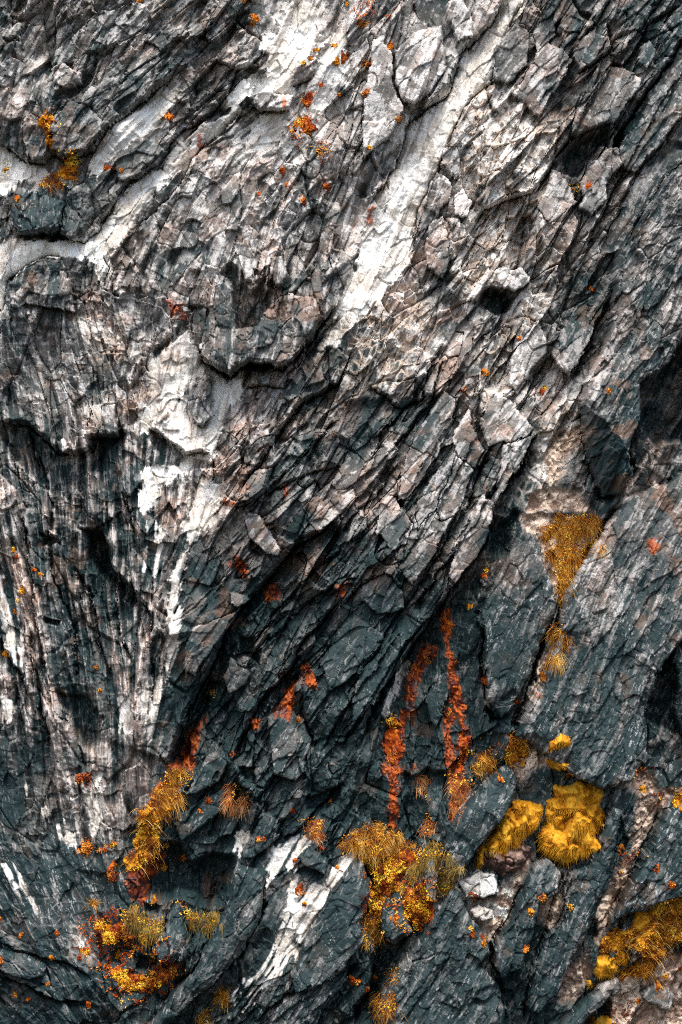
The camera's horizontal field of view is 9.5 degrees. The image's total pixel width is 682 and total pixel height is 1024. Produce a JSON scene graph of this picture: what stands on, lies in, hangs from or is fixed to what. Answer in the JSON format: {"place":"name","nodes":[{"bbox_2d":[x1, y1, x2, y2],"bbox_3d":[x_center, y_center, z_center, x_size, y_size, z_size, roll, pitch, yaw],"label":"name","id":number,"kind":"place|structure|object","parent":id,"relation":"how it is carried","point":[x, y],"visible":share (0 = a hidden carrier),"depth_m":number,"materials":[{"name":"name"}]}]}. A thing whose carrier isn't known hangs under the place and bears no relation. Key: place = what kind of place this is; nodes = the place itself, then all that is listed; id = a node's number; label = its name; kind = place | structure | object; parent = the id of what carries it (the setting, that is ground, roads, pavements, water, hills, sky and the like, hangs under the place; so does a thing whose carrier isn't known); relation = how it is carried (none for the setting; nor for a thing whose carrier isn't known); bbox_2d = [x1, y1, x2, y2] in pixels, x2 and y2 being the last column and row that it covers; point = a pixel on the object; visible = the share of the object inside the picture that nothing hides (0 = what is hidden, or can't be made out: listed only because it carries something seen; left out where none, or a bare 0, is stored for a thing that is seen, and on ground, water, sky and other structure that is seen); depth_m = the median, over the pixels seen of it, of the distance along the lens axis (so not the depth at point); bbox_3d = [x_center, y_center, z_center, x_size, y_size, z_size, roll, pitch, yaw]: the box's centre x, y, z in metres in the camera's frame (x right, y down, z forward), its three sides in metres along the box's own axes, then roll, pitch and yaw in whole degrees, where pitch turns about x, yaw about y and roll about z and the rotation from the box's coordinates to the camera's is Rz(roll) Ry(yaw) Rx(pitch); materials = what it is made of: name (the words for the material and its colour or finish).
{"place":"outdoors","nodes":[
{"label":"outdoors","id":0,"kind":"place"},
{"bbox_2d":[0,0,681,1023],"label":"cliff","id":1,"kind":"structure","parent":0,"point":[308,428],"depth_m":59.93,"materials":[{"name":"stone"}]},
{"bbox_2d":[0,948,45,979],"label":"rock slab","id":2,"kind":"object","parent":1,"relation":"on","point":[26,965],"visible":1,"depth_m":59.66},
{"bbox_2d":[22,113,47,160],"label":"boulder","id":3,"kind":"object","parent":1,"relation":"on","point":[34,140],"visible":1,"depth_m":59.64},
{"bbox_2d":[8,187,64,236],"bbox_3d":[-4.436,-4.386,59.736,0.803,0.693,0.886,0,0,0],"label":"rock ledge","id":4,"kind":"object","parent":1,"relation":"on","point":[33,212],"visible":1,"depth_m":59.41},
{"bbox_2d":[5,260,74,312],"bbox_3d":[-4.391,-3.292,59.650,1.001,0.748,0.702,0,0,0],"label":"boulder","id":5,"kind":"object","parent":1,"relation":"on","point":[46,283],"visible":1,"depth_m":59.45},
{"bbox_2d":[37,105,60,151],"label":"shrub","id":6,"kind":"object","parent":1,"relation":"on","point":[48,120],"visible":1,"depth_m":59.52,"materials":[{"name":"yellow plant"}]},
{"bbox_2d":[36,166,67,196],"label":"grass tuft","id":7,"kind":"object","parent":1,"relation":"on","point":[55,178],"visible":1,"depth_m":59.91,"materials":[{"name":"brown plant"}]},
{"bbox_2d":[52,63,82,89],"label":"boulder","id":8,"kind":"object","parent":1,"relation":"on","point":[65,76],"visible":1,"depth_m":59.48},
{"bbox_2d":[55,147,81,183],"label":"shrub","id":9,"kind":"object","parent":1,"relation":"on","point":[71,161],"visible":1,"depth_m":59.86,"materials":[{"name":"yellow plant"}]},
{"bbox_2d":[50,100,101,154],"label":"rock slab","id":10,"kind":"object","parent":1,"relation":"on","point":[78,127],"visible":1,"depth_m":59.46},
{"bbox_2d":[60,183,92,239],"bbox_3d":[-3.864,-4.391,59.809,0.473,0.814,0.963,0,0,0],"label":"rock ledge","id":11,"kind":"object","parent":1,"relation":"on","point":[77,214],"visible":1,"depth_m":59.55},
{"bbox_2d":[102,404,118,434],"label":"boulder","id":12,"kind":"object","parent":1,"relation":"on","point":[110,417],"visible":1,"depth_m":59.61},
{"bbox_2d":[87,917,162,948],"bbox_3d":[-3.160,6.214,59.981,1.168,0.567,0.499,0,0,9],"label":"leafy mat","id":13,"kind":"object","parent":1,"relation":"on","point":[106,933],"visible":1,"depth_m":59.90,"materials":[{"name":"orange plant"}]},
{"bbox_2d":[74,906,185,1010],"bbox_3d":[-3.065,6.520,60.086,1.620,1.554,0.931,0,0,13],"label":"leafy mat","id":14,"kind":"object","parent":1,"relation":"on","point":[134,949],"visible":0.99,"depth_m":59.98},
{"bbox_2d":[114,137,167,180],"bbox_3d":[-2.923,-5.156,59.989,0.770,0.627,0.736,0,0,0],"label":"boulder","id":15,"kind":"object","parent":1,"relation":"on","point":[139,157],"visible":1,"depth_m":59.70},
{"bbox_2d":[117,902,164,946],"bbox_3d":[-2.853,6.077,59.849,0.670,0.772,0.658,0,0,-36],"label":"grass tuft","id":16,"kind":"object","parent":1,"relation":"on","point":[135,925],"visible":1,"depth_m":59.85,"materials":[{"name":"plant"}]},
{"bbox_2d":[104,961,184,997],"bbox_3d":[-2.893,6.844,60.088,1.219,0.579,0.658,0,0,0],"label":"leafy mat","id":17,"kind":"object","parent":1,"relation":"on","point":[154,982],"visible":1,"depth_m":59.99,"materials":[{"name":"yellow plant"}]},
{"bbox_2d":[121,804,180,872],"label":"grass bank","id":18,"kind":"structure","parent":1,"relation":"on","point":[146,839],"depth_m":59.85,"materials":[{"name":"yellow plant"}]},
{"bbox_2d":[148,761,193,826],"bbox_3d":[-2.436,4.182,60.056,0.569,1.033,1.118,0,0,24],"label":"grass tuft","id":19,"kind":"object","parent":1,"relation":"on","point":[166,797],"visible":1,"depth_m":59.94,"materials":[{"name":"yellow plant"}]},
{"bbox_2d":[152,904,190,962],"bbox_3d":[-2.483,6.179,59.956,0.550,0.814,0.905,0,0,0],"label":"boulder","id":20,"kind":"object","parent":1,"relation":"on","point":[177,941],"visible":1,"depth_m":59.64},
{"bbox_2d":[184,374,213,427],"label":"boulder","id":21,"kind":"object","parent":1,"relation":"on","point":[198,393],"visible":1,"depth_m":59.80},
{"bbox_2d":[172,788,235,840],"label":"rock slab","id":22,"kind":"object","parent":1,"relation":"on","point":[187,823],"visible":1,"depth_m":60.00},
{"bbox_2d":[219,782,252,820],"bbox_3d":[-1.581,4.272,60.056,0.568,0.649,0.480,0,0,-22],"label":"grass tuft","id":23,"kind":"object","parent":22,"relation":"on","point":[228,804],"visible":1,"depth_m":60.02,"materials":[{"name":"brown plant"}]},
{"bbox_2d":[148,862,264,1023],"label":"rock slab","id":24,"kind":"object","parent":1,"relation":"on","point":[240,914],"visible":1,"depth_m":59.30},
{"bbox_2d":[172,899,224,938],"bbox_3d":[-2.020,6.014,59.824,0.769,0.652,1.294,0,0,-14],"label":"grass tuft","id":25,"kind":"object","parent":24,"relation":"on","point":[212,918],"visible":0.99,"depth_m":60.14,"materials":[{"name":"plant"}]},
{"bbox_2d":[186,752,227,794],"bbox_3d":[-1.966,3.831,60.134,0.616,0.605,0.708,0,0,0],"label":"boulder","id":26,"kind":"object","parent":1,"relation":"on","point":[211,771],"visible":1,"depth_m":59.86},
{"bbox_2d":[183,607,240,675],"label":"rock slab","id":27,"kind":"object","parent":1,"relation":"on","point":[202,640],"visible":1,"depth_m":59.46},
{"bbox_2d":[223,657,249,693],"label":"boulder","id":28,"kind":"object","parent":1,"relation":"on","point":[235,676],"visible":1,"depth_m":59.89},
{"bbox_2d":[238,255,252,280],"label":"boulder","id":29,"kind":"object","parent":1,"relation":"on","point":[246,265],"visible":1,"depth_m":59.45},
{"bbox_2d":[199,278,319,377],"bbox_3d":[-1.185,-2.697,60.024,1.760,1.408,1.768,0,0,0],"label":"hanging rock","id":30,"kind":"object","parent":1,"relation":"hanging from","point":[280,333],"visible":1,"depth_m":59.37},
{"bbox_2d":[241,812,279,859],"bbox_3d":[-1.179,4.739,59.988,0.561,0.682,0.665,0,0,0],"label":"boulder","id":31,"kind":"object","parent":1,"relation":"on","point":[267,826],"visible":1,"depth_m":59.76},
{"bbox_2d":[243,513,280,555],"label":"boulder","id":32,"kind":"object","parent":1,"relation":"on","point":[260,535],"visible":1,"depth_m":59.55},
{"bbox_2d":[249,91,293,111],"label":"boulder","id":33,"kind":"object","parent":1,"relation":"on","point":[261,101],"visible":1,"depth_m":59.68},
{"bbox_2d":[270,256,287,286],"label":"rock slab","id":34,"kind":"object","parent":1,"relation":"on","point":[278,273],"visible":1,"depth_m":59.38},
{"bbox_2d":[268,707,310,780],"bbox_3d":[-0.756,3.397,60.018,0.638,1.078,0.754,0,0,0],"label":"boulder","id":35,"kind":"object","parent":1,"relation":"on","point":[290,740],"visible":1,"depth_m":59.77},
{"bbox_2d":[282,114,317,136],"bbox_3d":[-0.565,-5.673,59.955,0.577,0.388,0.356,0,0,-31],"label":"moss patch","id":36,"kind":"object","parent":1,"relation":"on","point":[306,125],"visible":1,"depth_m":59.89,"materials":[{"name":"orange plant"}]},
{"bbox_2d":[269,964,347,1023],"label":"rock slab","id":37,"kind":"object","parent":1,"relation":"on","point":[307,1006],"visible":0.98,"depth_m":59.57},
{"bbox_2d":[298,816,328,848],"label":"grass tuft","id":38,"kind":"object","parent":1,"relation":"on","point":[314,832],"visible":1,"depth_m":60.05,"materials":[{"name":"orange plant"}]},
{"bbox_2d":[300,846,327,874],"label":"boulder","id":39,"kind":"object","parent":1,"relation":"on","point":[311,859],"visible":1,"depth_m":59.69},
{"bbox_2d":[0,0,656,1013],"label":"quartz veins","id":40,"kind":"object","parent":1,"relation":"on","point":[382,264],"visible":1,"depth_m":59.96,"materials":[{"name":"stone"}]},
{"bbox_2d":[484,840,530,876],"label":"boulder","id":41,"kind":"object","parent":40,"relation":"on","point":[513,861],"visible":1,"depth_m":59.74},
{"bbox_2d":[290,859,369,993],"bbox_3d":[-0.151,6.053,60.024,1.166,1.903,1.559,0,0,0],"label":"rock slab","id":42,"kind":"object","parent":1,"relation":"on","point":[333,941],"visible":1,"depth_m":59.34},
{"bbox_2d":[320,618,383,689],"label":"rock slab","id":43,"kind":"object","parent":1,"relation":"on","point":[353,646],"visible":1,"depth_m":59.78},
{"bbox_2d":[308,439,397,532],"bbox_3d":[0.173,-0.377,59.951,1.309,1.364,0.948,0,0,0],"label":"rock slab","id":44,"kind":"object","parent":1,"relation":"on","point":[344,494],"visible":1,"depth_m":59.58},
{"bbox_2d":[356,911,384,954],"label":"grass tuft","id":45,"kind":"object","parent":1,"relation":"on","point":[373,932],"visible":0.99,"depth_m":60.05,"materials":[{"name":"yellow plant"}]},
{"bbox_2d":[336,820,405,866],"bbox_3d":[0.439,4.882,60.081,1.036,0.809,0.534,0,0,0],"label":"grass tuft","id":46,"kind":"object","parent":1,"relation":"on","point":[386,844],"visible":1,"depth_m":59.99,"materials":[{"name":"yellow plant"}]},
{"bbox_2d":[361,890,385,921],"bbox_3d":[0.508,5.753,59.932,0.372,0.533,1.194,0,0,4],"label":"leafy mat","id":47,"kind":"object","parent":1,"relation":"on","point":[375,907],"visible":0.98,"depth_m":60.12,"materials":[{"name":"yellow plant"}]},
{"bbox_2d":[352,642,398,720],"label":"rock slab","id":48,"kind":"object","parent":1,"relation":"on","point":[374,674],"visible":1,"depth_m":59.66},
{"bbox_2d":[361,37,402,156],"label":"rock slab","id":49,"kind":"object","parent":1,"relation":"on","point":[383,107],"visible":1,"depth_m":59.46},
{"bbox_2d":[361,572,403,613],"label":"rock slab","id":50,"kind":"object","parent":1,"relation":"on","point":[382,594],"visible":1,"depth_m":59.69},
{"bbox_2d":[367,983,408,1023],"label":"grass tuft","id":51,"kind":"object","parent":1,"relation":"on","point":[390,1006],"visible":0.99,"depth_m":59.49,"materials":[{"name":"yellow plant"}]},
{"bbox_2d":[381,726,402,806],"bbox_3d":[0.737,3.696,60.290,0.440,1.346,0.640,0,0,21],"label":"moss streak","id":52,"kind":"object","parent":1,"relation":"on","point":[392,733],"visible":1,"depth_m":60.32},
{"bbox_2d":[363,841,423,911],"bbox_3d":[0.556,5.331,59.972,1.237,1.052,0.872,0,0,-41],"label":"leafy mat","id":53,"kind":"object","parent":1,"relation":"on","point":[388,873],"visible":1,"depth_m":60.06,"materials":[{"name":"yellow plant"}]},
{"bbox_2d":[375,496,412,549],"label":"rock slab","id":54,"kind":"object","parent":1,"relation":"on","point":[394,525],"visible":1,"depth_m":59.60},
{"bbox_2d":[380,890,411,943],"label":"boulder","id":55,"kind":"object","parent":1,"relation":"on","point":[392,933],"visible":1,"depth_m":59.61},
{"bbox_2d":[357,848,437,935],"bbox_3d":[0.836,5.588,59.977,1.217,1.351,1.551,0,0,0],"label":"leafy mat","id":56,"kind":"object","parent":1,"relation":"on","point":[388,905],"visible":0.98,"depth_m":59.62,"materials":[{"name":"orange plant"}]},
{"bbox_2d":[395,26,445,104],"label":"rock slab","id":57,"kind":"object","parent":1,"relation":"on","point":[420,67],"visible":1,"depth_m":59.46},
{"bbox_2d":[399,512,451,583],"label":"rock slab","id":58,"kind":"object","parent":1,"relation":"on","point":[421,547],"visible":1,"depth_m":59.53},
{"bbox_2d":[397,391,455,500],"bbox_3d":[1.252,-0.965,60.062,0.847,1.595,1.124,0,0,0],"label":"rock slab","id":59,"kind":"object","parent":1,"relation":"on","point":[428,438],"visible":1,"depth_m":59.60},
{"bbox_2d":[395,838,462,895],"bbox_3d":[1.343,5.294,59.804,1.251,1.026,0.696,0,0,28],"label":"grass tuft","id":60,"kind":"object","parent":1,"relation":"on","point":[413,870],"visible":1,"depth_m":59.92,"materials":[{"name":"plant"}]},
{"bbox_2d":[424,858,437,900],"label":"boulder","id":61,"kind":"object","parent":1,"relation":"on","point":[434,879],"visible":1,"depth_m":59.62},
{"bbox_2d":[416,451,454,528],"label":"rock slab","id":62,"kind":"object","parent":1,"relation":"on","point":[427,502],"visible":1,"depth_m":59.55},
{"bbox_2d":[424,216,449,278],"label":"rock slab","id":63,"kind":"object","parent":1,"relation":"on","point":[436,247],"visible":1,"depth_m":59.74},
{"bbox_2d":[423,674,450,726],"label":"rock slab","id":64,"kind":"object","parent":1,"relation":"on","point":[435,697],"visible":1,"depth_m":60.00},
{"bbox_2d":[423,172,451,214],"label":"rock slab","id":65,"kind":"object","parent":1,"relation":"on","point":[437,197],"visible":1,"depth_m":59.77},
{"bbox_2d":[377,881,506,1023],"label":"rock slab","id":66,"kind":"object","parent":1,"relation":"on","point":[442,975],"visible":1,"depth_m":59.39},
{"bbox_2d":[401,877,436,932],"bbox_3d":[1.129,5.777,59.808,0.570,0.877,0.709,0,0,0],"label":"leafy mat","id":67,"kind":"object","parent":66,"relation":"on","point":[418,907],"visible":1,"depth_m":59.88,"materials":[{"name":"yellow plant"}]},
{"bbox_2d":[435,864,467,898],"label":"grass tuft","id":68,"kind":"object","parent":66,"relation":"on","point":[441,886],"visible":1,"depth_m":59.85,"materials":[{"name":"plant"}]},
{"bbox_2d":[441,147,459,179],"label":"rock slab","id":69,"kind":"object","parent":1,"relation":"on","point":[451,160],"visible":1,"depth_m":59.71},
{"bbox_2d":[436,457,473,520],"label":"rock slab","id":70,"kind":"object","parent":1,"relation":"on","point":[451,495],"visible":1,"depth_m":59.51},
{"bbox_2d":[445,0,473,40],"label":"rock slab","id":71,"kind":"object","parent":1,"relation":"on","point":[458,14],"visible":1,"depth_m":59.79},
{"bbox_2d":[442,768,479,828],"bbox_3d":[1.766,4.203,59.809,0.569,0.894,1.077,0,0,0],"label":"grass tuft","id":72,"kind":"object","parent":1,"relation":"on","point":[462,786],"visible":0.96,"depth_m":60.04,"materials":[{"name":"orange plant"}]},
{"bbox_2d":[450,723,471,791],"bbox_3d":[1.773,3.621,60.188,0.358,1.066,0.505,0,0,-45],"label":"moss streak","id":73,"kind":"object","parent":1,"relation":"on","point":[463,746],"visible":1,"depth_m":60.15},
{"bbox_2d":[454,189,471,218],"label":"boulder","id":74,"kind":"object","parent":1,"relation":"on","point":[462,203],"visible":1,"depth_m":59.78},
{"bbox_2d":[452,409,483,467],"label":"rock slab","id":75,"kind":"object","parent":1,"relation":"on","point":[469,449],"visible":1,"depth_m":59.55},
{"bbox_2d":[449,495,494,582],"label":"rock slab","id":76,"kind":"object","parent":1,"relation":"on","point":[469,542],"visible":1,"depth_m":59.34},
{"bbox_2d":[459,871,498,897],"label":"boulder","id":77,"kind":"object","parent":1,"relation":"on","point":[481,884],"visible":1,"depth_m":59.67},
{"bbox_2d":[444,764,516,868],"bbox_3d":[2.033,4.458,59.902,1.045,1.507,1.327,0,0,0],"label":"rock slab","id":78,"kind":"object","parent":1,"relation":"on","point":[488,803],"visible":1,"depth_m":59.33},
{"bbox_2d":[470,742,500,779],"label":"grass tuft","id":79,"kind":"object","parent":78,"relation":"on","point":[484,760],"visible":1,"depth_m":60.15,"materials":[{"name":"yellow plant"}]},
{"bbox_2d":[470,903,493,920],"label":"boulder","id":80,"kind":"object","parent":1,"relation":"on","point":[481,912],"visible":1,"depth_m":59.71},
{"bbox_2d":[466,267,530,301],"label":"rock slab","id":81,"kind":"object","parent":1,"relation":"on","point":[515,280],"visible":1,"depth_m":59.66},
{"bbox_2d":[479,394,533,445],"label":"rock slab","id":82,"kind":"object","parent":1,"relation":"on","point":[502,419],"visible":1,"depth_m":59.58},
{"bbox_2d":[472,799,543,871],"bbox_3d":[2.426,4.762,59.805,1.102,1.106,0.672,0,0,0],"label":"moss cushion","id":83,"kind":"object","parent":1,"relation":"on","point":[518,823],"visible":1,"depth_m":59.70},
{"bbox_2d":[493,24,528,83],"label":"rock slab","id":84,"kind":"object","parent":1,"relation":"on","point":[511,48],"visible":1,"depth_m":59.75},
{"bbox_2d":[494,435,533,503],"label":"rock slab","id":85,"kind":"object","parent":1,"relation":"on","point":[513,454],"visible":1,"depth_m":59.57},
{"bbox_2d":[501,731,532,771],"bbox_3d":[2.603,3.586,59.806,0.538,0.805,0.926,0,0,0],"label":"moss patch","id":86,"kind":"object","parent":1,"relation":"on","point":[516,750],"visible":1,"depth_m":60.01,"materials":[{"name":"yellow plant"}]},
{"bbox_2d":[477,528,557,716],"bbox_3d":[2.583,1.620,60.036,1.177,2.761,1.048,0,0,0],"label":"rock slab","id":87,"kind":"object","parent":1,"relation":"on","point":[515,616],"visible":1,"depth_m":59.63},
{"bbox_2d":[492,855,560,978],"bbox_3d":[2.704,5.921,59.741,0.979,1.727,1.219,0,0,0],"label":"rock slab","id":88,"kind":"object","parent":1,"relation":"on","point":[517,932],"visible":1,"depth_m":59.28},
{"bbox_2d":[508,320,546,393],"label":"rock slab","id":89,"kind":"object","parent":1,"relation":"on","point":[530,352],"visible":1,"depth_m":59.64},
{"bbox_2d":[512,43,572,118],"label":"rock slab","id":90,"kind":"object","parent":1,"relation":"on","point":[544,76],"visible":1,"depth_m":59.67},
{"bbox_2d":[532,15,555,52],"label":"rock slab","id":91,"kind":"object","parent":1,"relation":"on","point":[544,34],"visible":1,"depth_m":59.76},
{"bbox_2d":[537,169,576,222],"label":"rock slab","id":92,"kind":"object","parent":1,"relation":"on","point":[557,200],"visible":1,"depth_m":59.80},
{"bbox_2d":[535,781,605,868],"bbox_3d":[3.384,4.592,59.872,1.206,1.319,0.880,0,0,23],"label":"moss cushion","id":93,"kind":"object","parent":1,"relation":"on","point":[574,821],"visible":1,"depth_m":59.70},
{"bbox_2d":[550,317,593,375],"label":"rock slab","id":94,"kind":"object","parent":1,"relation":"on","point":[571,343],"visible":1,"depth_m":59.60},
{"bbox_2d":[524,805,621,1014],"bbox_3d":[3.391,5.800,59.839,1.386,3.025,1.133,0,0,0],"label":"rock slab","id":95,"kind":"object","parent":1,"relation":"on","point":[564,937],"visible":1,"depth_m":59.42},
{"bbox_2d":[557,976,619,1023],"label":"rock slab","id":96,"kind":"object","parent":1,"relation":"on","point":[593,1000],"visible":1,"depth_m":59.52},
{"bbox_2d":[572,31,607,72],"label":"rock slab","id":97,"kind":"object","parent":1,"relation":"on","point":[587,48],"visible":1,"depth_m":59.61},
{"bbox_2d":[514,471,681,789],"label":"rock slab","id":98,"kind":"object","parent":1,"relation":"on","point":[620,619],"visible":1,"depth_m":59.28,"materials":[{"name":"stone"}]},
{"bbox_2d":[548,733,570,752],"bbox_3d":[3.151,3.361,59.280,0.391,0.306,0.350,0,0,0],"label":"moss cushion","id":99,"kind":"object","parent":98,"relation":"on","point":[561,740],"visible":1,"depth_m":59.18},
{"bbox_2d":[543,622,579,653],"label":"grass tuft","id":100,"kind":"object","parent":98,"relation":"on","point":[556,635],"visible":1,"depth_m":59.51,"materials":[{"name":"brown plant"}]},
{"bbox_2d":[534,507,611,606],"bbox_3d":[3.383,0.688,59.674,1.136,1.520,1.078,0,0,0],"label":"grass tuft","id":101,"kind":"object","parent":98,"relation":"on","point":[567,548],"visible":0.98,"depth_m":59.89,"materials":[{"name":"yellow plant"}]},
{"bbox_2d":[579,147,621,215],"bbox_3d":[3.798,-4.826,60.069,0.616,1.001,1.013,0,0,0],"label":"boulder","id":102,"kind":"object","parent":1,"relation":"on","point":[605,166],"visible":1,"depth_m":59.66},
{"bbox_2d":[569,67,640,138],"bbox_3d":[3.869,-6.008,60.068,1.001,0.990,1.168,0,0,0],"label":"rock slab","id":103,"kind":"object","parent":1,"relation":"on","point":[609,95],"visible":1,"depth_m":59.57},
{"bbox_2d":[593,953,619,979],"bbox_3d":[3.890,6.676,59.871,0.428,0.449,0.578,0,0,0],"label":"moss ball","id":104,"kind":"object","parent":1,"relation":"on","point":[605,967],"visible":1,"depth_m":59.73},
{"bbox_2d":[613,30,641,66],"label":"rock slab","id":105,"kind":"object","parent":1,"relation":"on","point":[631,41],"visible":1,"depth_m":59.80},
{"bbox_2d":[580,165,681,496],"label":"rock slab","id":106,"kind":"object","parent":1,"relation":"on","point":[642,339],"visible":1,"depth_m":58.97,"materials":[{"name":"stone"}]},
{"bbox_2d":[598,898,681,993],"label":"moss bank","id":107,"kind":"structure","parent":1,"relation":"on","point":[655,936],"depth_m":59.74,"materials":[{"name":"yellow plant"}]},
{"bbox_2d":[599,120,681,254],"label":"rock slab","id":108,"kind":"object","parent":1,"relation":"on","point":[643,188],"visible":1,"depth_m":59.92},
{"bbox_2d":[633,911,650,931],"bbox_3d":[4.397,5.994,59.707,0.300,0.403,0.316,0,0,0],"label":"moss cushion","id":109,"kind":"object","parent":1,"relation":"on","point":[639,917],"visible":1,"depth_m":59.59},
{"bbox_2d":[636,41,655,69],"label":"rock slab","id":110,"kind":"object","parent":1,"relation":"on","point":[646,54],"visible":1,"depth_m":59.56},
{"bbox_2d":[614,805,681,918],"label":"rock slab","id":111,"kind":"object","parent":1,"relation":"on","point":[647,886],"visible":1,"depth_m":59.30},
{"bbox_2d":[618,44,681,172],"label":"rock slab","id":112,"kind":"object","parent":1,"relation":"on","point":[649,126],"visible":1,"depth_m":59.70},
{"bbox_2d":[640,982,673,1009],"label":"boulder","id":113,"kind":"object","parent":1,"relation":"on","point":[662,999],"visible":1,"depth_m":59.78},
{"bbox_2d":[668,640,681,732],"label":"rock slab","id":114,"kind":"object","parent":1,"relation":"on","point":[675,658],"visible":0.94,"depth_m":59.63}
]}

